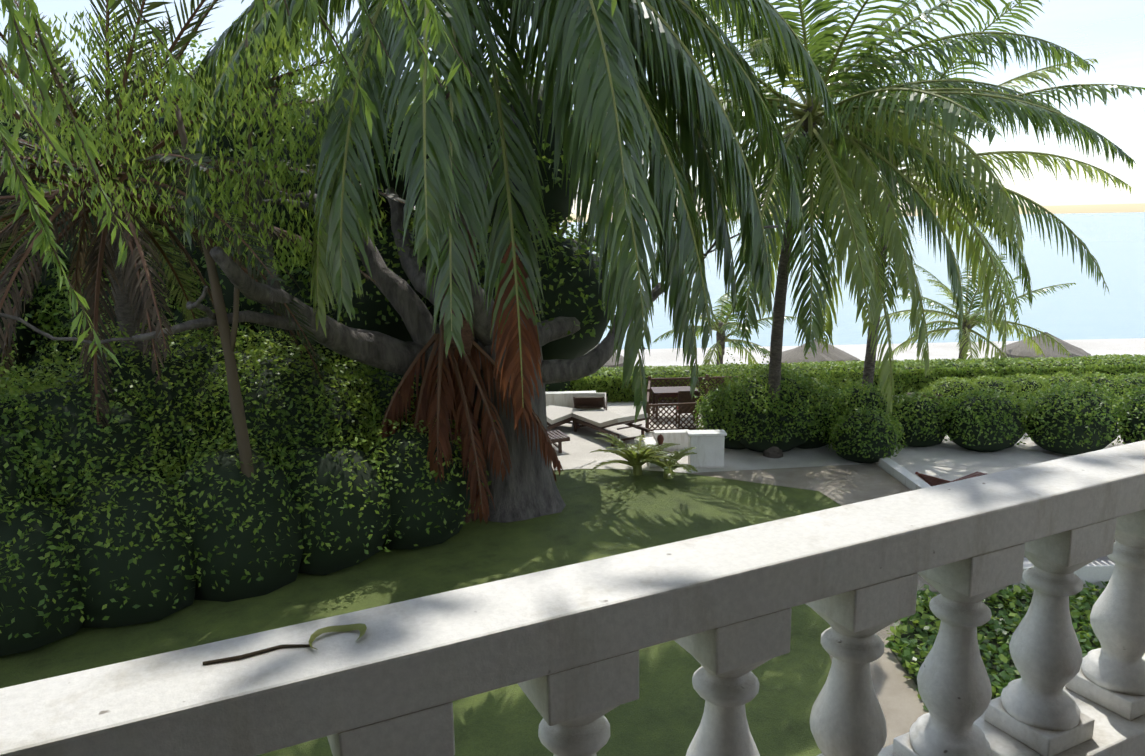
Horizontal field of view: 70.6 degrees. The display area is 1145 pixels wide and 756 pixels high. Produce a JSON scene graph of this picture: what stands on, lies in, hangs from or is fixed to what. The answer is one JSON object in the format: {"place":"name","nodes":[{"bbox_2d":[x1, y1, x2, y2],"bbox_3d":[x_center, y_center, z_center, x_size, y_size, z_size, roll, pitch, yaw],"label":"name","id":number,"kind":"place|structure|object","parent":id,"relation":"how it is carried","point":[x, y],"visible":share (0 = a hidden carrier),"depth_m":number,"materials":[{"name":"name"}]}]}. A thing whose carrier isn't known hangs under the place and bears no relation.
{"place":"outdoors","nodes":[
{"label":"outdoors","id":0,"kind":"place"},
{"bbox_2d":[0,316,576,393],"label":"shrubs","id":1,"kind":"object","parent":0,"point":[554,387],"depth_m":17.87,"materials":[{"name":"green plant"}]},
{"bbox_2d":[0,0,616,366],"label":"hanging branches","id":2,"kind":"object","parent":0,"point":[20,38],"visible":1,"depth_m":4.50,"materials":[{"name":"green plant"}]},
{"bbox_2d":[0,34,636,375],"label":"trees","id":3,"kind":"object","parent":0,"point":[556,197],"depth_m":15.58,"materials":[{"name":"green plant"}]},
{"bbox_2d":[0,469,840,755],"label":"lawn","id":4,"kind":"structure","parent":0,"point":[606,513],"depth_m":10.06,"materials":[{"name":"green plant"}]},
{"bbox_2d":[0,10,397,477],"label":"slim tree","id":5,"kind":"object","parent":4,"relation":"on","point":[169,105],"depth_m":9.40,"materials":[{"name":"green plant"}]},
{"bbox_2d":[0,0,415,432],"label":"date palm","id":6,"kind":"object","parent":4,"relation":"on","point":[95,265],"depth_m":10.68,"materials":[{"name":"green plant"}]},
{"bbox_2d":[0,309,494,655],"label":"hedge","id":7,"kind":"object","parent":4,"relation":"on","point":[273,574],"depth_m":10.51,"materials":[{"name":"green plant"}]},
{"bbox_2d":[0,22,777,522],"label":"trunk","id":8,"kind":"object","parent":4,"relation":"on","point":[528,488],"visible":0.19,"depth_m":12.80,"materials":[{"name":"grey plant"}]},
{"bbox_2d":[159,0,846,523],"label":"palm tree","id":9,"kind":"object","parent":4,"relation":"on","point":[619,122],"depth_m":9.34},
{"bbox_2d":[590,432,681,474],"bbox_3d":[1.192,1.447,15.280,1.735,0.750,1.709,0,11,6],"label":"fern plant","id":10,"kind":"object","parent":4,"relation":"on","point":[627,454],"visible":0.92,"depth_m":15.19,"materials":[{"name":"green plant"}]},
{"bbox_2d":[634,447,697,478],"bbox_3d":[1.750,1.608,15.030,1.261,0.511,1.158,3,12,22],"label":"fern plant","id":11,"kind":"object","parent":4,"relation":"on","point":[668,466],"visible":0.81,"depth_m":14.96,"materials":[{"name":"green plant"}]},
{"bbox_2d":[0,0,1144,213],"bbox_3d":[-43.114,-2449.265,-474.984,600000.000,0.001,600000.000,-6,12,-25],"label":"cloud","id":12,"kind":"structure","parent":0,"point":[892,27],"depth_m":13018.86,"materials":[{"name":"white"}]},
{"bbox_2d":[0,0,1144,221],"label":"sky","id":13,"kind":"structure","parent":0,"point":[1112,207],"materials":[{"name":"white"}]},
{"bbox_2d":[553,463,939,688],"bbox_3d":[0.109,3.305,7.765,80.000,0.001,30.200,-1,11,-2],"label":"edging","id":14,"kind":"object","parent":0,"point":[912,681],"depth_m":14.46,"materials":[{"name":"grey stone"}]},
{"bbox_2d":[996,556,1114,593],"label":"steps","id":15,"kind":"structure","parent":14,"relation":"on","point":[1096,572],"depth_m":10.20,"materials":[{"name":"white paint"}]},
{"bbox_2d":[690,464,936,747],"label":"path","id":16,"kind":"structure","parent":0,"point":[900,701],"depth_m":14.03,"materials":[{"name":"grey concrete"}]},
{"bbox_2d":[547,395,1123,484],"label":"patio","id":17,"kind":"structure","parent":0,"point":[948,460],"depth_m":16.16,"materials":[{"name":"grey concrete"}]},
{"bbox_2d":[547,430,569,452],"bbox_3d":[-1.074,1.225,16.701,1.950,0.722,0.650,-5,12,-21],"label":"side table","id":18,"kind":"object","parent":17,"relation":"on","point":[557,438],"depth_m":16.75,"materials":[{"name":"brown wood"}]},
{"bbox_2d":[546,405,581,429],"bbox_3d":[-0.673,0.876,18.276,0.940,0.791,1.950,6,13,33],"label":"lounge chair","id":19,"kind":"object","parent":17,"relation":"on","point":[557,416],"depth_m":18.36,"materials":[{"name":"white fabric"}]},
{"bbox_2d":[573,393,606,424],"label":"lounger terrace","id":20,"kind":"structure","parent":17,"relation":"on","point":[589,400],"depth_m":18.92,"materials":[{"name":"brown wood"}]},
{"bbox_2d":[571,408,649,446],"bbox_3d":[0.794,0.982,17.925,0.840,0.667,1.970,-8,13,-31],"label":"lounge chair","id":21,"kind":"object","parent":17,"relation":"on","point":[599,419],"depth_m":17.73,"materials":[{"name":"white fabric"}]},
{"bbox_2d":[657,434,663,450],"bbox_3d":[1.708,1.403,15.700,0.140,0.660,0.133,-6,12,-25],"label":"vase","id":22,"kind":"object","parent":17,"relation":"on","point":[660,438],"visible":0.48,"depth_m":15.62,"materials":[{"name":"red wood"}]},
{"bbox_2d":[651,386,699,419],"bbox_3d":[2.487,0.612,19.647,1.100,0.680,0.700,-1,11,-2],"label":"lounge chair","id":23,"kind":"object","parent":17,"relation":"on","point":[660,392],"visible":0.48,"depth_m":19.46,"materials":[{"name":"white fabric"}]},
{"bbox_2d":[676,390,698,426],"bbox_3d":[2.661,0.678,18.793,0.480,0.870,0.470,-1,11,-2],"label":"chair","id":24,"kind":"object","parent":17,"relation":"on","point":[684,396],"visible":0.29,"depth_m":18.52,"materials":[{"name":"brown wood"}]},
{"bbox_2d":[645,374,753,432],"bbox_3d":[3.334,0.558,19.634,3.518,0.760,2.874,-1,11,-2],"label":"lattice fence","id":25,"kind":"object","parent":17,"relation":"on","point":[670,403],"visible":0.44,"depth_m":18.30,"materials":[{"name":"brown wood"}]},
{"bbox_2d":[546,391,930,490],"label":"white low walls","id":26,"kind":"structure","parent":17,"relation":"on","point":[709,446],"depth_m":15.53,"materials":[{"name":"paint"}]},
{"bbox_2d":[687,343,867,452],"bbox_3d":[4.221,0.373,16.862,3.648,2.152,2.663,-6,12,-25],"label":"round bush","id":27,"kind":"object","parent":17,"relation":"on","point":[730,387],"depth_m":16.17,"materials":[{"name":"green plant"}]},
{"bbox_2d":[565,354,1144,401],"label":"hedge","id":28,"kind":"object","parent":17,"relation":"on","point":[900,366],"depth_m":21.54,"materials":[{"name":"green plant"}]},
{"bbox_2d":[577,0,1136,457],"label":"palm","id":29,"kind":"object","parent":17,"relation":"on","point":[890,117],"depth_m":14.19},
{"bbox_2d":[788,129,834,156],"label":"coconuts","id":30,"kind":"object","parent":29,"relation":"attached to","point":[799,139],"visible":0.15,"depth_m":15.46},
{"bbox_2d":[703,0,1144,387],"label":"palm","id":31,"kind":"object","parent":17,"relation":"on","point":[947,214],"depth_m":16.73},
{"bbox_2d":[907,392,942,402],"bbox_3d":[8.445,0.533,19.407,0.650,0.722,1.950,3,12,18],"label":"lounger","id":32,"kind":"object","parent":17,"relation":"on","point":[941,395],"visible":0.04,"depth_m":18.65,"materials":[{"name":"brown wood"}]},
{"bbox_2d":[915,471,986,485],"bbox_3d":[5.909,1.641,12.155,1.950,0.722,0.650,-9,14,-36],"label":"lounge chair","id":33,"kind":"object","parent":17,"relation":"on","point":[932,481],"depth_m":11.88,"materials":[{"name":"red wood"}]},
{"bbox_2d":[813,357,1144,462],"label":"bushes","id":34,"kind":"object","parent":17,"relation":"on","point":[1115,407],"depth_m":15.91,"materials":[{"name":"green plant"}]},
{"bbox_2d":[922,371,1144,409],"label":"round hedge","id":35,"kind":"object","parent":17,"relation":"on","point":[1120,379],"depth_m":19.38,"materials":[{"name":"green plant"}]},
{"bbox_2d":[555,212,1144,349],"bbox_3d":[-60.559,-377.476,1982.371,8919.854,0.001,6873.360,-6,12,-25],"label":"sea","id":36,"kind":"structure","parent":0,"point":[1084,308],"depth_m":73.35,"materials":[{"name":"teal liquid"}]},
{"bbox_2d":[616,338,1144,368],"bbox_3d":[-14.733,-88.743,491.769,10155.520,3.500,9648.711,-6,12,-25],"label":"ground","id":37,"kind":"structure","parent":0,"point":[667,357],"depth_m":39.87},
{"bbox_2d":[584,346,623,368],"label":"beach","id":38,"kind":"structure","parent":37,"relation":"on","point":[609,363],"depth_m":25.96,"materials":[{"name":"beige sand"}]},
{"bbox_2d":[716,322,725,365],"bbox_3d":[4.514,-0.208,24.967,0.472,3.012,0.416,-6,12,-25],"label":"palm trunk","id":39,"kind":"object","parent":37,"relation":"on","point":[719,336],"visible":0.23,"depth_m":24.77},
{"bbox_2d":[654,276,796,365],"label":"palm fronds","id":40,"kind":"object","parent":37,"relation":"on","point":[727,326],"visible":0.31,"depth_m":24.63,"materials":[{"name":"green plant"}]},
{"bbox_2d":[781,339,859,363],"bbox_3d":[7.847,-0.117,26.087,2.674,2.368,2.660,-6,12,-25],"label":"thatch umbrella","id":41,"kind":"object","parent":37,"relation":"on","point":[796,354],"visible":0.31,"depth_m":25.34,"materials":[{"name":"beige plant"}]},
{"bbox_2d":[958,315,970,359],"bbox_3d":[12.008,-0.387,24.956,0.488,3.112,0.448,-6,12,-25],"label":"beach palm","id":42,"kind":"object","parent":37,"relation":"on","point":[964,332],"visible":0.12,"depth_m":24.78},
{"bbox_2d":[880,252,1076,359],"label":"palm fronds","id":43,"kind":"object","parent":37,"relation":"on","point":[974,319],"visible":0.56,"depth_m":24.57,"materials":[{"name":"green plant"}]},
{"bbox_2d":[998,332,1090,358],"bbox_3d":[15.442,-0.346,26.580,2.660,2.370,2.671,-6,12,-25],"label":"thatch umbrella","id":44,"kind":"object","parent":37,"relation":"on","point":[1018,349],"visible":0.46,"depth_m":25.87,"materials":[{"name":"brown plant"}]},
{"bbox_2d":[890,592,1100,699],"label":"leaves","id":45,"kind":"object","parent":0,"point":[991,660],"depth_m":9.21,"materials":[{"name":"green plant"}]},
{"bbox_2d":[884,580,1108,710],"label":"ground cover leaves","id":46,"kind":"object","parent":45,"relation":"on","point":[907,655],"visible":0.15,"depth_m":9.09,"materials":[{"name":"green plant"}]},
{"bbox_3d":[0.548,0.845,-0.563,14.000,9.000,3.950,-6,12,-25],"label":"building wall","id":47,"kind":"object","parent":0,"visible":0},
{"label":"balcony floor","id":48,"kind":"structure","parent":47,"relation":"attached to","visible":0},
{"bbox_2d":[877,653,1144,755],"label":"plinth","id":49,"kind":"structure","parent":48,"relation":"on","point":[1114,734],"depth_m":2.10,"materials":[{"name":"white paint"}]},
{"bbox_2d":[327,509,1144,755],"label":"baluster blocks","id":50,"kind":"structure","parent":49,"relation":"on","point":[574,693],"depth_m":1.62,"materials":[{"name":"white stone"}]},
{"bbox_2d":[0,440,1144,755],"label":"handrail","id":51,"kind":"object","parent":50,"relation":"on","point":[408,656],"visible":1,"depth_m":1.34,"materials":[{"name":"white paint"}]},
{"bbox_2d":[203,623,366,664],"bbox_3d":[-0.432,0.407,1.226,0.236,0.011,0.060,-6,12,-25],"label":"twig","id":52,"kind":"object","parent":51,"relation":"on","point":[361,628],"visible":0.96,"depth_m":1.24,"materials":[{"name":"brown wood"}]},
{"bbox_2d":[538,530,1144,755],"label":"balusters","id":53,"kind":"object","parent":50,"relation":"on","point":[847,717],"visible":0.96,"depth_m":1.90,"materials":[{"name":"white stone"}]}
]}

